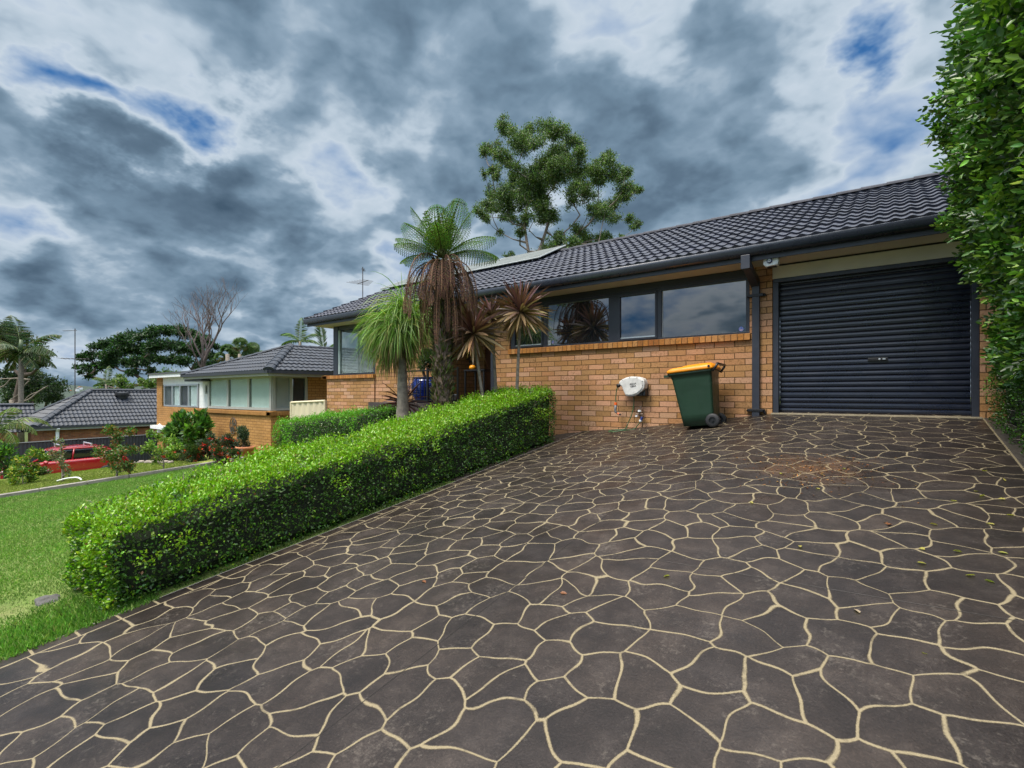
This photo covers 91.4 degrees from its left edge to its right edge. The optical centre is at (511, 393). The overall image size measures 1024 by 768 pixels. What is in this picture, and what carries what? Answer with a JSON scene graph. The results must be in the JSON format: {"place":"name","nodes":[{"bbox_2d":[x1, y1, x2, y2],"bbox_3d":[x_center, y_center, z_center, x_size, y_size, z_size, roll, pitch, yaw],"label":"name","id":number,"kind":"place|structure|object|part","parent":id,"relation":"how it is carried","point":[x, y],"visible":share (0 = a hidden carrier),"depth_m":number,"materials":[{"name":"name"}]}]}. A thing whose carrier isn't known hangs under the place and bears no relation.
{"place":"outdoors","nodes":[
{"label":"outdoors","id":0,"kind":"place"},
{"bbox_2d":[0,463,224,538],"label":"lawn grass","id":1,"kind":"structure","parent":0,"point":[57,507],"depth_m":9.54,"materials":[{"name":"green plant"}]},
{"bbox_2d":[0,451,258,493],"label":"neighbour lawn","id":2,"kind":"structure","parent":0,"point":[202,461],"depth_m":13.61,"materials":[{"name":"green plant"}]},
{"bbox_2d":[0,439,30,478],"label":"corner bush","id":3,"kind":"object","parent":2,"relation":"on","point":[5,450],"visible":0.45,"depth_m":14.28,"materials":[{"name":"green plant"}]},
{"bbox_2d":[4,445,50,484],"bbox_3d":[-12.290,1.817,12.678,0.810,1.074,0.868,0,0,37],"label":"leafy sapling","id":4,"kind":"object","parent":2,"relation":"on","point":[21,471],"visible":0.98,"depth_m":12.65,"materials":[{"name":"green plant"}]},
{"bbox_2d":[32,465,52,474],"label":"flowering plant","id":5,"kind":"object","parent":2,"relation":"on","point":[43,470],"visible":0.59,"depth_m":14.34,"materials":[{"name":"green plant"}]},
{"bbox_2d":[46,436,72,480],"bbox_3d":[-11.282,1.614,12.418,0.660,1.153,0.409,0,0,10],"label":"leafy sapling","id":6,"kind":"object","parent":2,"relation":"on","point":[61,461],"visible":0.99,"depth_m":12.44,"materials":[{"name":"green plant"}]},
{"bbox_2d":[57,477,81,481],"bbox_3d":[-10.917,2.105,12.315,0.865,0.149,0.069,0,0,16],"label":"irrigation pipe","id":7,"kind":"object","parent":2,"relation":"on","point":[69,478],"visible":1,"depth_m":12.28,"materials":[{"name":"white paint"}]},
{"bbox_2d":[90,423,140,475],"bbox_3d":[-9.712,1.396,12.315,1.000,1.363,0.969,0,0,2],"label":"leafy sapling","id":8,"kind":"object","parent":2,"relation":"on","point":[117,454],"visible":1,"depth_m":12.27,"materials":[{"name":"green plant"}]},
{"bbox_2d":[138,429,185,468],"bbox_3d":[-9.056,1.453,12.977,0.833,1.123,1.009,0,0,12],"label":"young tree","id":9,"kind":"object","parent":2,"relation":"on","point":[151,446],"visible":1,"depth_m":12.96,"materials":[{"name":"green plant"}]},
{"bbox_2d":[156,446,185,460],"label":"geranium bush","id":10,"kind":"object","parent":2,"relation":"on","point":[176,452],"visible":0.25,"depth_m":15.48,"materials":[{"name":"green plant"}]},
{"bbox_2d":[160,408,215,454],"bbox_3d":[-11.642,1.462,17.934,2.074,1.952,1.467,0,0,37],"label":"frangipani bush","id":11,"kind":"object","parent":2,"relation":"on","point":[182,428],"visible":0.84,"depth_m":17.67,"materials":[{"name":"green plant"}]},
{"bbox_2d":[177,443,207,461],"bbox_3d":[-9.532,1.790,15.076,1.103,0.693,0.760,0,0,37],"label":"geranium bush","id":12,"kind":"object","parent":2,"relation":"on","point":[191,449],"visible":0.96,"depth_m":14.84,"materials":[{"name":"green plant"}]},
{"bbox_2d":[192,407,208,421],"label":"upright shoots","id":13,"kind":"object","parent":2,"relation":"on","point":[206,409],"visible":0.21,"depth_m":18.11,"materials":[{"name":"green plant"}]},
{"bbox_2d":[194,430,222,458],"bbox_3d":[-9.309,1.565,15.326,0.906,0.929,0.783,0,0,37],"label":"lavender bush","id":14,"kind":"object","parent":2,"relation":"on","point":[210,439],"visible":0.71,"depth_m":15.19,"materials":[{"name":"green plant"}]},
{"bbox_2d":[219,433,237,451],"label":"geranium bush","id":15,"kind":"object","parent":2,"relation":"on","point":[227,440],"visible":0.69,"depth_m":14.84,"materials":[{"name":"green plant"}]},
{"bbox_2d":[235,445,254,458],"bbox_3d":[-7.888,1.845,14.799,0.546,0.592,0.546,0,0,37],"label":"terracotta pot","id":16,"kind":"object","parent":2,"relation":"on","point":[249,449],"visible":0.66,"depth_m":14.61,"materials":[{"name":"orange ceramic"}]},
{"bbox_2d":[233,425,250,446],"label":"pot plant","id":17,"kind":"object","parent":16,"relation":"in","point":[242,432],"visible":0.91,"depth_m":14.86,"materials":[{"name":"green plant"}]},
{"bbox_2d":[0,382,278,410],"bbox_3d":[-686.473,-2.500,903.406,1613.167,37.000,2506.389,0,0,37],"label":"hills","id":18,"kind":"structure","parent":0,"point":[66,394],"depth_m":619.96,"materials":[{"name":"green plant"}]},
{"bbox_2d":[163,278,246,367],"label":"bare tree","id":19,"kind":"object","parent":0,"point":[205,353],"visible":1,"depth_m":44.53,"materials":[{"name":"brown plant"}]},
{"bbox_2d":[0,458,456,630],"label":"lawn","id":20,"kind":"structure","parent":0,"point":[165,591],"depth_m":4.86,"materials":[{"name":"green plant"}]},
{"bbox_2d":[34,594,60,605],"bbox_3d":[-3.970,1.770,4.272,0.174,0.060,0.244,0,0,-40],"label":"half buried stone","id":21,"kind":"object","parent":20,"relation":"on","point":[43,599],"visible":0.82,"depth_m":4.26,"materials":[{"name":"grey stone"}]},
{"bbox_2d":[0,525,143,656],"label":"lawn grass","id":22,"kind":"structure","parent":20,"relation":"on","point":[21,550],"depth_m":5.28,"materials":[{"name":"green plant"}]},
{"bbox_2d":[0,590,161,660],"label":"edge tufts","id":23,"kind":"object","parent":20,"relation":"on","point":[32,638],"visible":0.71,"depth_m":3.69,"materials":[{"name":"green plant"}]},
{"bbox_2d":[208,442,243,463],"bbox_3d":[-7.808,1.635,13.579,1.239,0.660,0.749,0,0,17],"label":"geranium bush","id":24,"kind":"object","parent":20,"relation":"on","point":[218,452],"visible":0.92,"depth_m":13.48,"materials":[{"name":"green plant"}]},
{"bbox_2d":[60,383,556,613],"bbox_3d":[-1.606,0.765,6.607,1.414,1.928,6.482,0,0,37],"label":"box hedge","id":25,"kind":"object","parent":20,"relation":"on","point":[170,533],"visible":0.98,"depth_m":4.99,"materials":[{"name":"green plant"}]},
{"bbox_2d":[368,402,432,416],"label":"porch floor","id":26,"kind":"structure","parent":0,"point":[374,404],"depth_m":11.62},
{"bbox_2d":[411,377,432,402],"bbox_3d":[-1.947,-0.092,11.346,0.687,0.580,0.687,0,0,37],"label":"blue pot","id":27,"kind":"object","parent":26,"relation":"on","point":[422,387],"visible":0.28,"depth_m":11.06,"materials":[{"name":"ceramic"}]},
{"bbox_2d":[417,348,432,376],"bbox_3d":[-1.865,-0.698,11.302,0.781,0.778,0.605,0,0,37],"label":"pot shrub","id":28,"kind":"object","parent":27,"relation":"on","point":[428,363],"visible":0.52,"depth_m":11.26,"materials":[{"name":"green plant"}]},
{"bbox_2d":[407,367,458,401],"bbox_3d":[-1.804,-0.180,10.798,1.790,0.760,0.040,0,0,37],"label":"porch railing","id":29,"kind":"object","parent":26,"relation":"on","point":[427,370],"visible":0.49,"depth_m":10.79,"materials":[{"name":"black metal"}]},
{"bbox_2d":[464,369,490,397],"bbox_3d":[-0.713,-0.169,11.035,0.600,0.733,0.400,0,0,37],"label":"porch table","id":30,"kind":"object","parent":26,"relation":"on","point":[475,378],"visible":0.67,"depth_m":11.06,"materials":[{"name":"black metal"}]},
{"bbox_2d":[0,0,971,391],"label":"sky","id":31,"kind":"structure","parent":0,"point":[153,152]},
{"bbox_2d":[25,398,970,441],"bbox_3d":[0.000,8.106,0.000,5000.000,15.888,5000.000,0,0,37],"label":"ground","id":32,"kind":"structure","parent":0,"point":[26,436],"depth_m":43.76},
{"bbox_2d":[0,378,47,402],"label":"pale branching tree","id":33,"kind":"object","parent":32,"relation":"on","point":[10,400],"visible":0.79,"depth_m":49.96,"materials":[{"name":"grey plant"}]},
{"bbox_2d":[0,407,52,446],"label":"palm","id":34,"kind":"object","parent":32,"relation":"on","point":[13,425],"visible":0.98,"depth_m":17.01,"materials":[{"name":"green plant"}]},
{"bbox_2d":[0,315,61,441],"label":"tall palm","id":35,"kind":"object","parent":32,"relation":"on","point":[21,352],"visible":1,"depth_m":37.94,"materials":[{"name":"green plant"}]},
{"bbox_2d":[0,367,73,408],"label":"round dark tree","id":36,"kind":"object","parent":32,"relation":"on","point":[50,393],"visible":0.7,"depth_m":63.40,"materials":[{"name":"green plant"}]},
{"bbox_2d":[0,442,128,478],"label":"parked car","id":37,"kind":"object","parent":32,"relation":"on","point":[79,457],"visible":0.34,"depth_m":20.47,"materials":[{"name":"red paint"}]},
{"bbox_3d":[-18.282,2.498,20.974,1.400,0.590,3.000,0,0,37],"label":"window glass","id":38,"kind":"part","parent":37,"relation":"part of","materials":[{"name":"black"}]},
{"bbox_2d":[61,329,81,393],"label":"mast antenna","id":39,"kind":"object","parent":32,"relation":"on","point":[74,330],"visible":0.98,"depth_m":40.98,"materials":[{"name":"metal"}]},
{"bbox_2d":[5,434,156,463],"bbox_3d":[-19.253,2.973,22.191,0.070,2.055,6.860,0,0,37],"label":"dark fence","id":40,"kind":"object","parent":32,"relation":"on","point":[137,440],"visible":0.26,"depth_m":22.83,"materials":[{"name":"grey metal"}]},
{"bbox_2d":[0,388,198,442],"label":"house","id":41,"kind":"structure","parent":32,"relation":"on","point":[89,413],"depth_m":33.59,"materials":[{"name":"grey tile"}]},
{"bbox_2d":[91,366,125,388],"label":"background palm","id":42,"kind":"object","parent":32,"relation":"on","point":[107,382],"visible":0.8,"depth_m":45.05,"materials":[{"name":"green plant"}]},
{"bbox_2d":[0,457,243,497],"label":"lawn edging","id":43,"kind":"object","parent":32,"relation":"on","point":[49,488],"visible":0.4,"depth_m":11.75,"materials":[{"name":"concrete"}]},
{"bbox_2d":[93,367,176,390],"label":"hedge tree","id":44,"kind":"object","parent":32,"relation":"on","point":[125,384],"visible":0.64,"depth_m":44.02,"materials":[{"name":"green plant"}]},
{"bbox_2d":[71,323,220,388],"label":"rain tree","id":45,"kind":"object","parent":32,"relation":"on","point":[120,345],"visible":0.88,"depth_m":53.24,"materials":[{"name":"green plant"}]},
{"bbox_2d":[213,337,262,362],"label":"tree","id":46,"kind":"object","parent":32,"relation":"on","point":[251,347],"visible":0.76,"depth_m":40.66,"materials":[{"name":"green plant"}]},
{"bbox_2d":[147,343,357,454],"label":"neighbour house","id":47,"kind":"structure","parent":32,"relation":"on","point":[254,392],"depth_m":17.96,"materials":[{"name":"brick"}]},
{"bbox_2d":[164,384,198,406],"bbox_3d":[-14.531,0.070,21.940,3.800,0.980,0.080,0,0,37],"label":"window","id":48,"kind":"structure","parent":47,"relation":"in","point":[186,395],"depth_m":21.89,"materials":[{"name":"glass"}]},
{"bbox_2d":[229,418,236,433],"bbox_3d":[-10.080,1.156,18.061,0.524,0.604,0.032,0,0,37],"label":"wall wreath","id":49,"kind":"object","parent":47,"relation":"attached to","point":[232,428],"depth_m":18.06,"materials":[{"name":"metal"}]},
{"bbox_2d":[208,376,271,410],"bbox_3d":[-9.900,-0.035,18.052,4.910,1.170,0.080,0,0,37],"label":"window","id":50,"kind":"structure","parent":47,"relation":"in","point":[218,388],"depth_m":17.94,"materials":[{"name":"white glass"}]},
{"bbox_2d":[272,376,307,410],"bbox_3d":[-7.580,-0.035,17.071,0.080,1.170,1.270,0,0,37],"label":"window","id":51,"kind":"structure","parent":47,"relation":"in","point":[285,389],"depth_m":17.02,"materials":[{"name":"grey glass"}]},
{"bbox_2d":[4,432,579,658],"bbox_3d":[-2.387,1.592,4.480,0.025,1.787,12.240,0,0,37],"label":"driveway edge","id":52,"kind":"object","parent":32,"relation":"on","point":[317,535],"visible":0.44,"depth_m":4.98,"materials":[{"name":"concrete"}]},
{"bbox_2d":[281,318,321,345],"bbox_3d":[-14.438,-1.104,34.106,2.898,8.312,1.263,0,0,0],"label":"background palm","id":53,"kind":"object","parent":32,"relation":"on","point":[297,340],"visible":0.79,"depth_m":34.07,"materials":[{"name":"green plant"}]},
{"bbox_2d":[290,400,326,423],"bbox_3d":[-6.110,1.032,14.941,1.900,1.735,0.070,0,0,37],"label":"boundary fence","id":54,"kind":"object","parent":32,"relation":"on","point":[300,408],"visible":0.42,"depth_m":14.96,"materials":[{"name":"beige metal"}]},
{"bbox_2d":[314,327,332,346],"bbox_3d":[-11.142,-0.747,30.206,1.526,7.467,0.977,0,0,-18],"label":"background palm","id":55,"kind":"object","parent":32,"relation":"on","point":[323,337],"visible":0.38,"depth_m":30.05,"materials":[{"name":"green plant"}]},
{"bbox_2d":[472,110,644,257],"bbox_3d":[2.828,-7.571,27.959,10.226,18.217,6.172,0,0,1],"label":"eucalyptus tree","id":56,"kind":"object","parent":32,"relation":"on","point":[525,188],"visible":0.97,"depth_m":26.76,"materials":[{"name":"green plant"}]},
{"bbox_2d":[303,170,1006,435],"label":"brick house","id":57,"kind":"structure","parent":32,"relation":"on","point":[860,300],"depth_m":7.69,"materials":[{"name":"brick"}]},
{"bbox_2d":[333,322,374,374],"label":"window","id":58,"kind":"structure","parent":57,"relation":"in","point":[338,331],"depth_m":14.16,"materials":[{"name":"glass"}]},
{"bbox_2d":[348,267,370,298],"bbox_3d":[-4.497,-3.333,15.183,0.755,1.020,0.705,0,0,37],"label":"roof antenna","id":59,"kind":"object","parent":57,"relation":"on","point":[362,282],"visible":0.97,"depth_m":15.11,"materials":[{"name":"metal"}]},
{"bbox_2d":[466,350,471,362],"bbox_3d":[-1.075,-1.050,12.656,0.014,0.540,0.260,0,0,37],"label":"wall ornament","id":60,"kind":"object","parent":57,"relation":"attached to","point":[469,357],"depth_m":12.65,"materials":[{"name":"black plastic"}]},
{"bbox_2d":[380,245,565,288],"bbox_3d":[-1.422,-3.694,14.933,6.270,0.709,1.310,0,0,37],"label":"solar panel","id":61,"kind":"object","parent":57,"relation":"on","point":[520,258],"visible":0.56,"depth_m":13.80,"materials":[{"name":"plastic"}]},
{"bbox_2d":[486,333,490,393],"bbox_3d":[-0.501,-0.800,12.552,0.380,2.000,0.050,0,0,37],"label":"door","id":62,"kind":"structure","parent":57,"relation":"in","point":[488,353],"depth_m":12.59,"materials":[{"name":"paint"}]},
{"bbox_2d":[511,270,749,348],"bbox_3d":[1.825,-1.421,9.086,4.620,0.992,0.108,0,0,37],"label":"window","id":63,"kind":"structure","parent":57,"relation":"in","point":[712,304],"depth_m":8.65,"materials":[{"name":"glass"}]},
{"bbox_2d":[615,376,647,401],"bbox_3d":[2.073,-0.079,8.674,0.554,0.447,0.220,0,0,37],"label":"hose reel","id":64,"kind":"object","parent":57,"relation":"attached to","point":[634,386],"visible":1,"depth_m":8.54,"materials":[{"name":"plastic"}]},
{"bbox_2d":[614,402,620,415],"bbox_3d":[1.851,0.262,8.770,0.130,0.231,0.052,0,0,37],"label":"spray nozzle","id":65,"kind":"object","parent":64,"relation":"hanging from","point":[615,407],"visible":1,"depth_m":8.77,"materials":[{"name":"orange plastic"}]},
{"bbox_2d":[635,406,643,421],"bbox_3d":[2.213,0.343,8.611,0.153,0.279,0.169,0,0,37],"label":"garden tap","id":66,"kind":"object","parent":57,"relation":"attached to","point":[641,414],"visible":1,"depth_m":8.57,"materials":[{"name":"silver metal"}]},
{"bbox_2d":[763,258,779,267],"bbox_3d":[3.657,-1.855,7.054,0.199,0.120,0.143,0,0,37],"label":"alarm siren","id":67,"kind":"object","parent":57,"relation":"attached to","point":[771,263],"visible":1,"depth_m":7.02,"materials":[{"name":"white paint"}]},
{"bbox_2d":[773,257,978,416],"bbox_3d":[4.863,-0.734,6.868,2.265,2.069,0.240,0,0,37],"label":"garage door","id":68,"kind":"structure","parent":57,"relation":"in","point":[901,338],"depth_m":6.78,"materials":[{"name":"paint"}]},
{"bbox_2d":[915,0,1023,399],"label":"tall shrub","id":69,"kind":"object","parent":32,"relation":"on","point":[980,137],"visible":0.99,"depth_m":3.71,"materials":[{"name":"green plant"}]},
{"bbox_2d":[0,412,1023,767],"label":"driveway","id":70,"kind":"structure","parent":0,"point":[744,634],"depth_m":2.74,"materials":[{"name":"grey stone"}]},
{"bbox_2d":[608,397,639,431],"bbox_3d":[1.947,0.356,8.684,0.551,0.622,0.192,0,0,14],"label":"garden hose","id":71,"kind":"object","parent":70,"relation":"on","point":[627,423],"visible":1,"depth_m":8.67,"materials":[{"name":"rubber"}]},
{"bbox_2d":[664,362,726,426],"bbox_3d":[2.792,0.015,7.641,0.859,0.961,0.626,0,0,37],"label":"wheelie bin","id":72,"kind":"object","parent":70,"relation":"on","point":[696,387],"visible":0.97,"depth_m":7.41,"materials":[{"name":"green plastic"}]},
{"bbox_2d":[423,470,1012,653],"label":"fallen leaves","id":73,"kind":"object","parent":70,"relation":"on","point":[563,592],"visible":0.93,"depth_m":3.05,"materials":[{"name":"brown plant"}]},
{"bbox_2d":[723,451,918,505],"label":"leaf litter","id":74,"kind":"object","parent":70,"relation":"on","point":[818,470],"visible":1,"depth_m":4.65,"materials":[{"name":"brown plant"}]},
{"bbox_2d":[981,368,1023,454],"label":"leaf hedge","id":75,"kind":"object","parent":70,"relation":"on","point":[1013,409],"visible":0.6,"depth_m":5.16,"materials":[{"name":"green plant"}]},
{"bbox_2d":[451,432,578,479],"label":"garden bed soil","id":76,"kind":"structure","parent":0,"point":[558,437],"depth_m":7.98,"materials":[{"name":"brown soil"}]},
{"bbox_2d":[271,404,396,447],"bbox_3d":[-3.763,0.968,10.711,3.770,1.568,0.976,0,0,34],"label":"hedge","id":77,"kind":"object","parent":76,"relation":"on","point":[311,427],"visible":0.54,"depth_m":10.45,"materials":[{"name":"green plant"}]},
{"bbox_2d":[345,271,432,418],"bbox_3d":[-2.189,-0.417,9.513,2.141,3.956,1.878,0,0,37],"label":"ponytail palm","id":78,"kind":"object","parent":76,"relation":"on","point":[391,337],"visible":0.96,"depth_m":9.26,"materials":[{"name":"green plant"}]},
{"bbox_2d":[371,377,431,413],"bbox_3d":[-2.204,0.573,10.159,1.221,1.934,1.229,0,0,37],"label":"bronze flax","id":79,"kind":"object","parent":76,"relation":"on","point":[410,402],"visible":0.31,"depth_m":10.15,"materials":[{"name":"brown plant"}]},
{"bbox_2d":[394,198,498,414],"bbox_3d":[-1.089,-0.945,8.416,1.656,4.581,1.610,0,0,37],"label":"tree fern","id":80,"kind":"object","parent":76,"relation":"on","point":[439,236],"visible":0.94,"depth_m":8.21,"materials":[{"name":"green plant"}]},
{"bbox_2d":[445,298,505,395],"bbox_3d":[-0.664,-0.281,8.568,1.273,2.734,1.269,0,0,37],"label":"cordyline","id":81,"kind":"object","parent":76,"relation":"on","point":[473,327],"visible":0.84,"depth_m":8.47,"materials":[{"name":"brown plant"}]},
{"bbox_2d":[478,295,509,391],"bbox_3d":[-0.349,-0.392,9.023,0.858,2.913,0.863,0,0,37],"label":"cordyline","id":82,"kind":"object","parent":76,"relation":"on","point":[491,307],"visible":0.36,"depth_m":8.97,"materials":[{"name":"brown plant"}]},
{"bbox_2d":[488,277,555,390],"bbox_3d":[0.160,-0.548,8.676,1.289,3.029,1.268,0,0,37],"label":"cordyline","id":83,"kind":"object","parent":76,"relation":"on","point":[525,312],"visible":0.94,"depth_m":8.60,"materials":[{"name":"brown plant"}]}
]}

